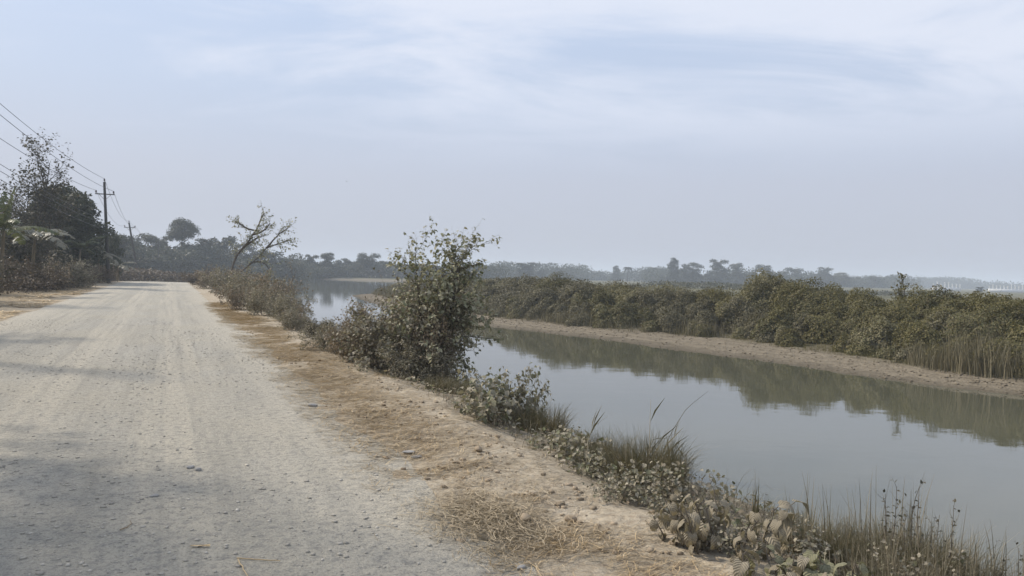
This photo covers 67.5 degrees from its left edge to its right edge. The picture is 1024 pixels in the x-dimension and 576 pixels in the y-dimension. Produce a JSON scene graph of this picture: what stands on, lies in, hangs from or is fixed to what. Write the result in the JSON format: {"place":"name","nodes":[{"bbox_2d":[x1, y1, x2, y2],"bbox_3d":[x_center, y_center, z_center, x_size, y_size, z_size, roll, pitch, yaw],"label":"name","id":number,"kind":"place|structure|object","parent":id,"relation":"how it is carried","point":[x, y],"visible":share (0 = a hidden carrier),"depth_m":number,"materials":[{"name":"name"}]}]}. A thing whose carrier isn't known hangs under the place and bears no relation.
{"place":"outdoors","nodes":[
{"label":"outdoors","id":0,"kind":"place"},
{"bbox_2d":[0,279,537,575],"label":"road","id":1,"kind":"structure","parent":0,"point":[233,443],"depth_m":6.27,"materials":[{"name":"grey gravel"}]},
{"bbox_2d":[0,273,1023,575],"bbox_3d":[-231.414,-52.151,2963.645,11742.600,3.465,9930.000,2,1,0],"label":"ground","id":2,"kind":"structure","parent":0,"point":[620,513],"depth_m":7.74,"materials":[{"name":"soil"}]},
{"bbox_2d":[4,255,35,289],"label":"shrub","id":3,"kind":"object","parent":2,"relation":"on","point":[19,273],"visible":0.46,"depth_m":41.95,"materials":[{"name":"green plant"}]},
{"bbox_2d":[0,201,58,266],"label":"bushy tree","id":4,"kind":"object","parent":2,"relation":"on","point":[26,248],"visible":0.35,"depth_m":49.92,"materials":[{"name":"green plant"}]},
{"bbox_2d":[0,188,59,292],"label":"banana plant","id":5,"kind":"object","parent":2,"relation":"on","point":[6,220],"visible":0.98,"depth_m":38.03,"materials":[{"name":"green plant"}]},
{"bbox_2d":[8,259,63,289],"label":"shrub","id":6,"kind":"object","parent":2,"relation":"on","point":[40,273],"visible":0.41,"depth_m":44.53,"materials":[{"name":"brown plant"}]},
{"bbox_2d":[0,127,80,261],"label":"feathery tree","id":7,"kind":"object","parent":2,"relation":"on","point":[43,207],"visible":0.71,"depth_m":54.51,"materials":[{"name":"green plant"}]},
{"bbox_2d":[5,224,75,288],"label":"banana plant","id":8,"kind":"object","parent":2,"relation":"on","point":[39,235],"visible":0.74,"depth_m":43.94,"materials":[{"name":"green plant"}]},
{"bbox_2d":[0,273,93,294],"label":"weeds","id":9,"kind":"object","parent":2,"relation":"on","point":[29,284],"visible":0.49,"depth_m":41.00,"materials":[{"name":"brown plant"}]},
{"bbox_2d":[0,287,97,318],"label":"straw","id":10,"kind":"object","parent":2,"relation":"on","point":[37,304],"visible":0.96,"depth_m":30.99,"materials":[{"name":"beige plant"}]},
{"bbox_2d":[0,230,105,270],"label":"undergrowth","id":11,"kind":"object","parent":2,"relation":"on","point":[60,255],"visible":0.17,"depth_m":55.38,"materials":[{"name":"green plant"}]},
{"bbox_2d":[30,256,77,290],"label":"shrub","id":12,"kind":"object","parent":2,"relation":"on","point":[65,276],"visible":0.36,"depth_m":46.39,"materials":[{"name":"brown plant"}]},
{"bbox_2d":[5,187,115,265],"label":"evergreen tree","id":13,"kind":"object","parent":2,"relation":"on","point":[86,232],"visible":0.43,"depth_m":63.90,"materials":[{"name":"green plant"}]},
{"bbox_2d":[40,254,101,287],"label":"shrub","id":14,"kind":"object","parent":2,"relation":"on","point":[81,276],"visible":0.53,"depth_m":51.93,"materials":[{"name":"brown plant"}]},
{"bbox_2d":[31,183,110,266],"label":"evergreen tree","id":15,"kind":"object","parent":2,"relation":"on","point":[70,190],"visible":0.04,"depth_m":69.77,"materials":[{"name":"green plant"}]},
{"bbox_2d":[95,178,114,282],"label":"utility pole","id":16,"kind":"object","parent":2,"relation":"on","point":[105,221],"visible":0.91,"depth_m":68.84,"materials":[{"name":"brown wood"}]},
{"bbox_2d":[103,231,124,278],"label":"evergreen tree","id":17,"kind":"object","parent":2,"relation":"on","point":[114,241],"visible":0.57,"depth_m":83.72,"materials":[{"name":"green plant"}]},
{"bbox_2d":[102,233,137,268],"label":"broadleaf tree","id":18,"kind":"object","parent":2,"relation":"on","point":[125,241],"visible":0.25,"depth_m":149.64,"materials":[{"name":"green plant"}]},
{"bbox_2d":[126,233,163,249],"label":"broadleaf tree","id":19,"kind":"object","parent":2,"relation":"on","point":[147,238],"visible":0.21,"depth_m":189.76,"materials":[{"name":"green plant"}]},
{"bbox_2d":[93,267,233,283],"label":"undergrowth","id":20,"kind":"object","parent":2,"relation":"on","point":[144,274],"visible":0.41,"depth_m":105.45,"materials":[{"name":"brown plant"}]},
{"bbox_2d":[165,217,200,246],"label":"tall tree","id":21,"kind":"object","parent":2,"relation":"on","point":[182,230],"visible":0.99,"depth_m":198.18,"materials":[{"name":"green plant"}]},
{"bbox_2d":[100,238,313,279],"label":"woods","id":22,"kind":"object","parent":2,"relation":"on","point":[187,257],"visible":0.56,"depth_m":195.33,"materials":[{"name":"green plant"}]},
{"bbox_2d":[198,264,246,293],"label":"shrub","id":23,"kind":"object","parent":2,"relation":"on","point":[218,272],"visible":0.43,"depth_m":46.48,"materials":[{"name":"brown plant"}]},
{"bbox_2d":[204,234,242,262],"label":"broadleaf tree","id":24,"kind":"object","parent":2,"relation":"on","point":[223,244],"visible":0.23,"depth_m":213.35,"materials":[{"name":"green plant"}]},
{"bbox_2d":[218,281,259,309],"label":"shrub","id":25,"kind":"object","parent":2,"relation":"on","point":[236,298],"visible":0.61,"depth_m":29.52,"materials":[{"name":"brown plant"}]},
{"bbox_2d":[217,266,279,301],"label":"shrub","id":26,"kind":"object","parent":2,"relation":"on","point":[238,284],"visible":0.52,"depth_m":36.71,"materials":[{"name":"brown plant"}]},
{"bbox_2d":[226,200,297,278],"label":"leaning tree","id":27,"kind":"object","parent":2,"relation":"on","point":[254,241],"visible":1,"depth_m":46.91,"materials":[{"name":"green plant"}]},
{"bbox_2d":[239,283,291,315],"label":"shrub","id":28,"kind":"object","parent":2,"relation":"on","point":[253,303],"visible":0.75,"depth_m":26.30,"materials":[{"name":"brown plant"}]},
{"bbox_2d":[251,249,286,271],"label":"broadleaf tree","id":29,"kind":"object","parent":2,"relation":"on","point":[270,256],"visible":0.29,"depth_m":223.67,"materials":[{"name":"green plant"}]},
{"bbox_2d":[246,268,308,302],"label":"shrub","id":30,"kind":"object","parent":2,"relation":"on","point":[267,281],"visible":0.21,"depth_m":33.16,"materials":[{"name":"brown plant"}]},
{"bbox_2d":[265,289,317,321],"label":"shrub","id":31,"kind":"object","parent":2,"relation":"on","point":[278,309],"visible":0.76,"depth_m":24.86,"materials":[{"name":"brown plant"}]},
{"bbox_2d":[274,308,315,330],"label":"shrub","id":32,"kind":"object","parent":2,"relation":"on","point":[293,321],"visible":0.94,"depth_m":20.40,"materials":[{"name":"green plant"}]},
{"bbox_2d":[287,316,341,350],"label":"shrub","id":33,"kind":"object","parent":2,"relation":"on","point":[319,338],"visible":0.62,"depth_m":15.46,"materials":[{"name":"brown plant"}]},
{"bbox_2d":[322,296,398,365],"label":"bush","id":34,"kind":"object","parent":2,"relation":"on","point":[343,322],"visible":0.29,"depth_m":13.83,"materials":[{"name":"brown plant"}]},
{"bbox_2d":[283,258,513,279],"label":"woods","id":35,"kind":"object","parent":2,"relation":"on","point":[347,270],"visible":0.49,"depth_m":286.60,"materials":[{"name":"green plant"}]},
{"bbox_2d":[322,277,477,373],"bbox_3d":[-1.980,0.786,13.650,2.744,1.986,2.800,1,1,-23],"label":"bush","id":36,"kind":"object","parent":2,"relation":"on","point":[366,357],"visible":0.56,"depth_m":13.20,"materials":[{"name":"green plant"}]},
{"bbox_2d":[377,332,478,383],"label":"bush","id":37,"kind":"object","parent":2,"relation":"on","point":[408,367],"visible":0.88,"depth_m":12.57,"materials":[{"name":"green plant"}]},
{"bbox_2d":[403,291,459,385],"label":"bush","id":38,"kind":"object","parent":2,"relation":"on","point":[444,337],"visible":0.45,"depth_m":12.96,"materials":[{"name":"green plant"}]},
{"bbox_2d":[419,371,461,393],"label":"grass clump","id":39,"kind":"object","parent":2,"relation":"on","point":[439,384],"visible":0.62,"depth_m":11.19,"materials":[{"name":"green plant"}]},
{"bbox_2d":[380,217,507,387],"bbox_3d":[-1.343,0.291,13.535,2.300,3.229,2.116,2,1,41],"label":"young tree","id":40,"kind":"object","parent":2,"relation":"on","point":[446,283],"visible":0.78,"depth_m":13.32,"materials":[{"name":"green plant"}]},
{"bbox_2d":[204,302,733,575],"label":"straw","id":41,"kind":"object","parent":2,"relation":"on","point":[316,366],"visible":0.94,"depth_m":7.92,"materials":[{"name":"beige plant"}]},
{"bbox_2d":[451,367,534,427],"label":"leafy plant","id":42,"kind":"object","parent":2,"relation":"on","point":[489,406],"visible":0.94,"depth_m":8.80,"materials":[{"name":"green plant"}]},
{"bbox_2d":[239,317,760,558],"bbox_3d":[-3.322,1.336,13.999,1.791,0.196,23.998,1,1,-24],"label":"straw","id":43,"kind":"object","parent":2,"relation":"on","point":[478,461],"visible":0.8,"depth_m":6.27,"materials":[{"name":"brown plant"}]},
{"bbox_2d":[374,473,626,575],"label":"straw heap","id":44,"kind":"object","parent":2,"relation":"on","point":[484,515],"visible":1,"depth_m":5.00,"materials":[{"name":"beige plant"}]},
{"bbox_2d":[486,362,554,422],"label":"leafy plant","id":45,"kind":"object","parent":2,"relation":"on","point":[536,396],"visible":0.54,"depth_m":9.40,"materials":[{"name":"green plant"}]},
{"bbox_2d":[509,397,592,437],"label":"grass clump","id":46,"kind":"object","parent":2,"relation":"on","point":[554,421],"visible":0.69,"depth_m":8.96,"materials":[{"name":"plant"}]},
{"bbox_2d":[371,289,734,337],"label":"reeds","id":47,"kind":"object","parent":2,"relation":"on","point":[560,321],"visible":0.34,"depth_m":43.49,"materials":[{"name":"green plant"}]},
{"bbox_2d":[530,270,575,296],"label":"mounded shrub","id":48,"kind":"object","parent":2,"relation":"on","point":[561,282],"visible":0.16,"depth_m":52.69,"materials":[{"name":"green plant"}]},
{"bbox_2d":[527,424,580,450],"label":"leafy weed","id":49,"kind":"object","parent":2,"relation":"on","point":[533,440],"visible":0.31,"depth_m":7.74,"materials":[{"name":"green plant"}]},
{"bbox_2d":[262,312,855,575],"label":"leaves","id":50,"kind":"object","parent":2,"relation":"on","point":[737,521],"visible":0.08,"depth_m":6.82,"materials":[{"name":"green plant"}]},
{"bbox_2d":[262,308,872,558],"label":"grass","id":51,"kind":"structure","parent":2,"relation":"on","point":[767,509],"depth_m":7.40,"materials":[{"name":"green plant"}]},
{"bbox_2d":[536,429,615,464],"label":"leafy weed","id":52,"kind":"object","parent":2,"relation":"on","point":[556,437],"visible":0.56,"depth_m":7.07,"materials":[{"name":"green plant"}]},
{"bbox_2d":[558,446,639,481],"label":"leafy weed","id":53,"kind":"object","parent":2,"relation":"on","point":[589,470],"visible":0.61,"depth_m":6.57,"materials":[{"name":"green plant"}]},
{"bbox_2d":[565,426,645,469],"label":"grass clump","id":54,"kind":"object","parent":2,"relation":"on","point":[590,448],"visible":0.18,"depth_m":7.34,"materials":[{"name":"green plant"}]},
{"bbox_2d":[582,457,648,503],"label":"leafy weed","id":55,"kind":"object","parent":2,"relation":"on","point":[612,479],"visible":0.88,"depth_m":5.67,"materials":[{"name":"green plant"}]},
{"bbox_2d":[591,300,645,327],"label":"mounded shrub","id":56,"kind":"object","parent":2,"relation":"on","point":[614,312],"visible":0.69,"depth_m":42.65,"materials":[{"name":"green plant"}]},
{"bbox_2d":[262,310,991,575],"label":"weeds","id":57,"kind":"object","parent":2,"relation":"on","point":[741,518],"visible":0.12,"depth_m":7.31,"materials":[{"name":"green plant"}]},
{"bbox_2d":[597,457,682,501],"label":"leafy weed","id":58,"kind":"object","parent":2,"relation":"on","point":[650,477],"visible":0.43,"depth_m":6.06,"materials":[{"name":"green plant"}]},
{"bbox_2d":[574,425,716,498],"bbox_3d":[1.098,1.450,6.538,1.260,0.567,1.284,2,1,23],"label":"grass clump","id":59,"kind":"object","parent":2,"relation":"on","point":[651,464],"visible":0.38,"depth_m":6.49,"materials":[{"name":"plant"}]},
{"bbox_2d":[586,392,706,468],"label":"dry stalks","id":60,"kind":"object","parent":2,"relation":"on","point":[661,438],"visible":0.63,"depth_m":6.72,"materials":[{"name":"brown plant"}]},
{"bbox_2d":[617,455,701,510],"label":"leafy weed","id":61,"kind":"object","parent":2,"relation":"on","point":[641,498],"visible":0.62,"depth_m":5.63,"materials":[{"name":"green plant"}]},
{"bbox_2d":[610,431,713,491],"bbox_3d":[1.266,1.520,6.701,1.081,0.478,1.061,2,1,22],"label":"grass clump","id":62,"kind":"object","parent":2,"relation":"on","point":[687,455],"visible":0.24,"depth_m":6.66,"materials":[{"name":"green plant"}]},
{"bbox_2d":[641,490,704,527],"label":"leafy weed","id":63,"kind":"object","parent":2,"relation":"on","point":[658,506],"visible":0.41,"depth_m":5.02,"materials":[{"name":"green plant"}]},
{"bbox_2d":[354,293,1023,395],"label":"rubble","id":64,"kind":"object","parent":2,"relation":"on","point":[978,381],"visible":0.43,"depth_m":31.28,"materials":[{"name":"beige soil"}]},
{"bbox_2d":[642,460,738,520],"bbox_3d":[1.303,1.484,5.554,0.672,0.469,0.643,2,1,23],"label":"leafy weed","id":65,"kind":"object","parent":2,"relation":"on","point":[675,481],"visible":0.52,"depth_m":5.58,"materials":[{"name":"green plant"}]},
{"bbox_2d":[677,262,704,281],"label":"broadleaf tree","id":66,"kind":"object","parent":2,"relation":"on","point":[693,271],"visible":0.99,"depth_m":398.30,"materials":[{"name":"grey plant"}]},
{"bbox_2d":[458,260,924,288],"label":"woods","id":67,"kind":"object","parent":2,"relation":"on","point":[579,272],"visible":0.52,"depth_m":481.31,"materials":[{"name":"green plant"}]},
{"bbox_2d":[374,271,1023,377],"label":"undergrowth","id":68,"kind":"object","parent":2,"relation":"on","point":[667,302],"visible":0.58,"depth_m":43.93,"materials":[{"name":"green plant"}]},
{"bbox_2d":[386,282,1023,364],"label":"weeds","id":69,"kind":"object","parent":2,"relation":"on","point":[769,325],"visible":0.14,"depth_m":34.48,"materials":[{"name":"green plant"}]},
{"bbox_2d":[703,259,730,284],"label":"broadleaf tree","id":70,"kind":"object","parent":2,"relation":"on","point":[716,266],"visible":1,"depth_m":398.08,"materials":[{"name":"green plant"}]},
{"bbox_2d":[650,488,784,562],"bbox_3d":[1.184,1.440,4.555,0.775,0.376,0.419,2,1,39],"label":"broad leaved plant","id":71,"kind":"object","parent":2,"relation":"on","point":[686,537],"visible":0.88,"depth_m":4.55,"materials":[{"name":"green plant"}]},
{"bbox_2d":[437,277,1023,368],"bbox_3d":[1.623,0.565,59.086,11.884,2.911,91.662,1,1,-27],"label":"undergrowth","id":72,"kind":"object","parent":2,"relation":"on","point":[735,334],"visible":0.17,"depth_m":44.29,"materials":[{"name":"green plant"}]},
{"bbox_2d":[698,512,764,557],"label":"leafy weed","id":73,"kind":"object","parent":2,"relation":"on","point":[731,535],"visible":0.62,"depth_m":4.51,"materials":[{"name":"green plant"}]},
{"bbox_2d":[680,487,808,561],"bbox_3d":[1.392,1.456,4.619,0.737,0.429,0.394,2,1,21],"label":"broad leaved plant","id":74,"kind":"object","parent":2,"relation":"on","point":[769,538],"visible":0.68,"depth_m":4.58,"materials":[{"name":"green plant"}]},
{"bbox_2d":[735,267,788,318],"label":"mounded shrub","id":75,"kind":"object","parent":2,"relation":"on","point":[760,295],"visible":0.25,"depth_m":39.36,"materials":[{"name":"green plant"}]},
{"bbox_2d":[742,542,793,575],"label":"broad leaved plant","id":76,"kind":"object","parent":2,"relation":"on","point":[784,565],"visible":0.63,"depth_m":4.19,"materials":[{"name":"green plant"}]},
{"bbox_2d":[749,311,802,339],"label":"mounded shrub","id":77,"kind":"object","parent":2,"relation":"on","point":[760,326],"visible":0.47,"depth_m":35.34,"materials":[{"name":"green plant"}]},
{"bbox_2d":[733,549,827,575],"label":"broad leaved plant","id":78,"kind":"object","parent":2,"relation":"on","point":[740,567],"visible":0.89,"depth_m":4.03,"materials":[{"name":"green plant"}]},
{"bbox_2d":[609,280,954,295],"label":"undergrowth","id":79,"kind":"object","parent":2,"relation":"on","point":[733,286],"visible":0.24,"depth_m":171.69,"materials":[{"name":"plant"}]},
{"bbox_2d":[675,330,915,365],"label":"grass","id":80,"kind":"structure","parent":2,"relation":"on","point":[800,345],"depth_m":32.88,"materials":[{"name":"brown plant"}]},
{"bbox_2d":[770,276,841,317],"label":"mounded shrub","id":81,"kind":"object","parent":2,"relation":"on","point":[797,296],"visible":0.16,"depth_m":36.96,"materials":[{"name":"green plant"}]},
{"bbox_2d":[768,511,850,569],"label":"leafy weed","id":82,"kind":"object","parent":2,"relation":"on","point":[796,540],"visible":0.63,"depth_m":4.59,"materials":[{"name":"green plant"}]},
{"bbox_2d":[769,505,873,568],"bbox_3d":[2.005,1.610,4.929,0.796,0.358,0.811,1,1,-9],"label":"grass clump","id":83,"kind":"object","parent":2,"relation":"on","point":[828,531],"visible":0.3,"depth_m":4.90,"materials":[{"name":"green plant"}]},
{"bbox_2d":[801,550,868,575],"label":"broad leaved plant","id":84,"kind":"object","parent":2,"relation":"on","point":[829,568],"visible":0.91,"depth_m":4.08,"materials":[{"name":"green plant"}]},
{"bbox_2d":[796,473,923,566],"bbox_3d":[2.322,1.619,5.047,1.133,0.795,1.122,2,1,33],"label":"reed clump","id":85,"kind":"object","parent":2,"relation":"on","point":[855,519],"visible":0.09,"depth_m":5.17,"materials":[{"name":"green plant"}]},
{"bbox_2d":[836,287,883,323],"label":"mounded shrub","id":86,"kind":"object","parent":2,"relation":"on","point":[873,298],"visible":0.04,"depth_m":35.32,"materials":[{"name":"green plant"}]},
{"bbox_2d":[843,316,899,354],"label":"mounded shrub","id":87,"kind":"object","parent":2,"relation":"on","point":[878,333],"visible":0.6,"depth_m":30.34,"materials":[{"name":"green plant"}]},
{"bbox_2d":[803,515,941,574],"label":"grass clump","id":88,"kind":"object","parent":2,"relation":"on","point":[858,556],"visible":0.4,"depth_m":4.76,"materials":[{"name":"green plant"}]},
{"bbox_2d":[875,478,905,559],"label":"thin weed","id":89,"kind":"object","parent":2,"relation":"on","point":[888,515],"visible":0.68,"depth_m":4.71,"materials":[{"name":"brown plant"}]},
{"bbox_2d":[831,522,954,575],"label":"reed clump","id":90,"kind":"object","parent":2,"relation":"on","point":[870,569],"visible":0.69,"depth_m":4.27,"materials":[{"name":"green plant"}]},
{"bbox_2d":[847,530,947,575],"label":"leafy weed","id":91,"kind":"object","parent":2,"relation":"on","point":[914,562],"visible":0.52,"depth_m":4.36,"materials":[{"name":"green plant"}]},
{"bbox_2d":[810,480,1002,575],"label":"reed clump","id":92,"kind":"object","parent":2,"relation":"on","point":[866,517],"visible":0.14,"depth_m":4.99,"materials":[{"name":"green plant"}]},
{"bbox_2d":[893,478,925,567],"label":"thin weed","id":93,"kind":"object","parent":2,"relation":"on","point":[913,508],"visible":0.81,"depth_m":4.62,"materials":[{"name":"brown plant"}]},
{"bbox_2d":[844,521,983,575],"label":"reed clump","id":94,"kind":"object","parent":2,"relation":"on","point":[885,571],"visible":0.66,"depth_m":4.28,"materials":[{"name":"green plant"}]},
{"bbox_2d":[838,514,1009,575],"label":"grass clump","id":95,"kind":"object","parent":2,"relation":"on","point":[941,544],"visible":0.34,"depth_m":4.65,"materials":[{"name":"green plant"}]},
{"bbox_2d":[883,536,978,575],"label":"leafy weed","id":96,"kind":"object","parent":2,"relation":"on","point":[953,552],"visible":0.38,"depth_m":4.47,"materials":[{"name":"green plant"}]},
{"bbox_2d":[848,274,1023,289],"bbox_3d":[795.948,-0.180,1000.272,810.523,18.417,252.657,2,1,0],"label":"woods","id":97,"kind":"object","parent":2,"relation":"on","point":[964,282],"visible":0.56,"depth_m":945.95,"materials":[{"name":"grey plant"}]},
{"bbox_2d":[852,472,1020,575],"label":"reed clump","id":98,"kind":"object","parent":2,"relation":"on","point":[992,558],"visible":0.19,"depth_m":4.85,"materials":[{"name":"green plant"}]},
{"bbox_2d":[911,284,969,319],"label":"mounded shrub","id":99,"kind":"object","parent":2,"relation":"on","point":[929,302],"visible":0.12,"depth_m":31.84,"materials":[{"name":"green plant"}]},
{"bbox_2d":[886,523,997,575],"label":"reed clump","id":100,"kind":"object","parent":2,"relation":"on","point":[929,556],"visible":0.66,"depth_m":4.37,"materials":[{"name":"green plant"}]},
{"bbox_2d":[887,529,1022,575],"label":"grass clump","id":101,"kind":"object","parent":2,"relation":"on","point":[994,573],"visible":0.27,"depth_m":4.62,"materials":[{"name":"green plant"}]},
{"bbox_2d":[898,496,1023,575],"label":"reed clump","id":102,"kind":"object","parent":2,"relation":"on","point":[969,550],"visible":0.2,"depth_m":4.66,"materials":[{"name":"green plant"}]},
{"bbox_2d":[904,327,1023,381],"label":"reeds","id":103,"kind":"object","parent":2,"relation":"on","point":[951,362],"visible":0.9,"depth_m":24.86,"materials":[{"name":"plant"}]},
{"bbox_2d":[0,0,1023,284],"label":"sky","id":104,"kind":"structure","parent":0,"point":[883,138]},
{"bbox_2d":[241,279,1023,575],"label":"river","id":105,"kind":"structure","parent":0,"point":[776,427],"depth_m":17.05,"materials":[{"name":"grey liquid"}]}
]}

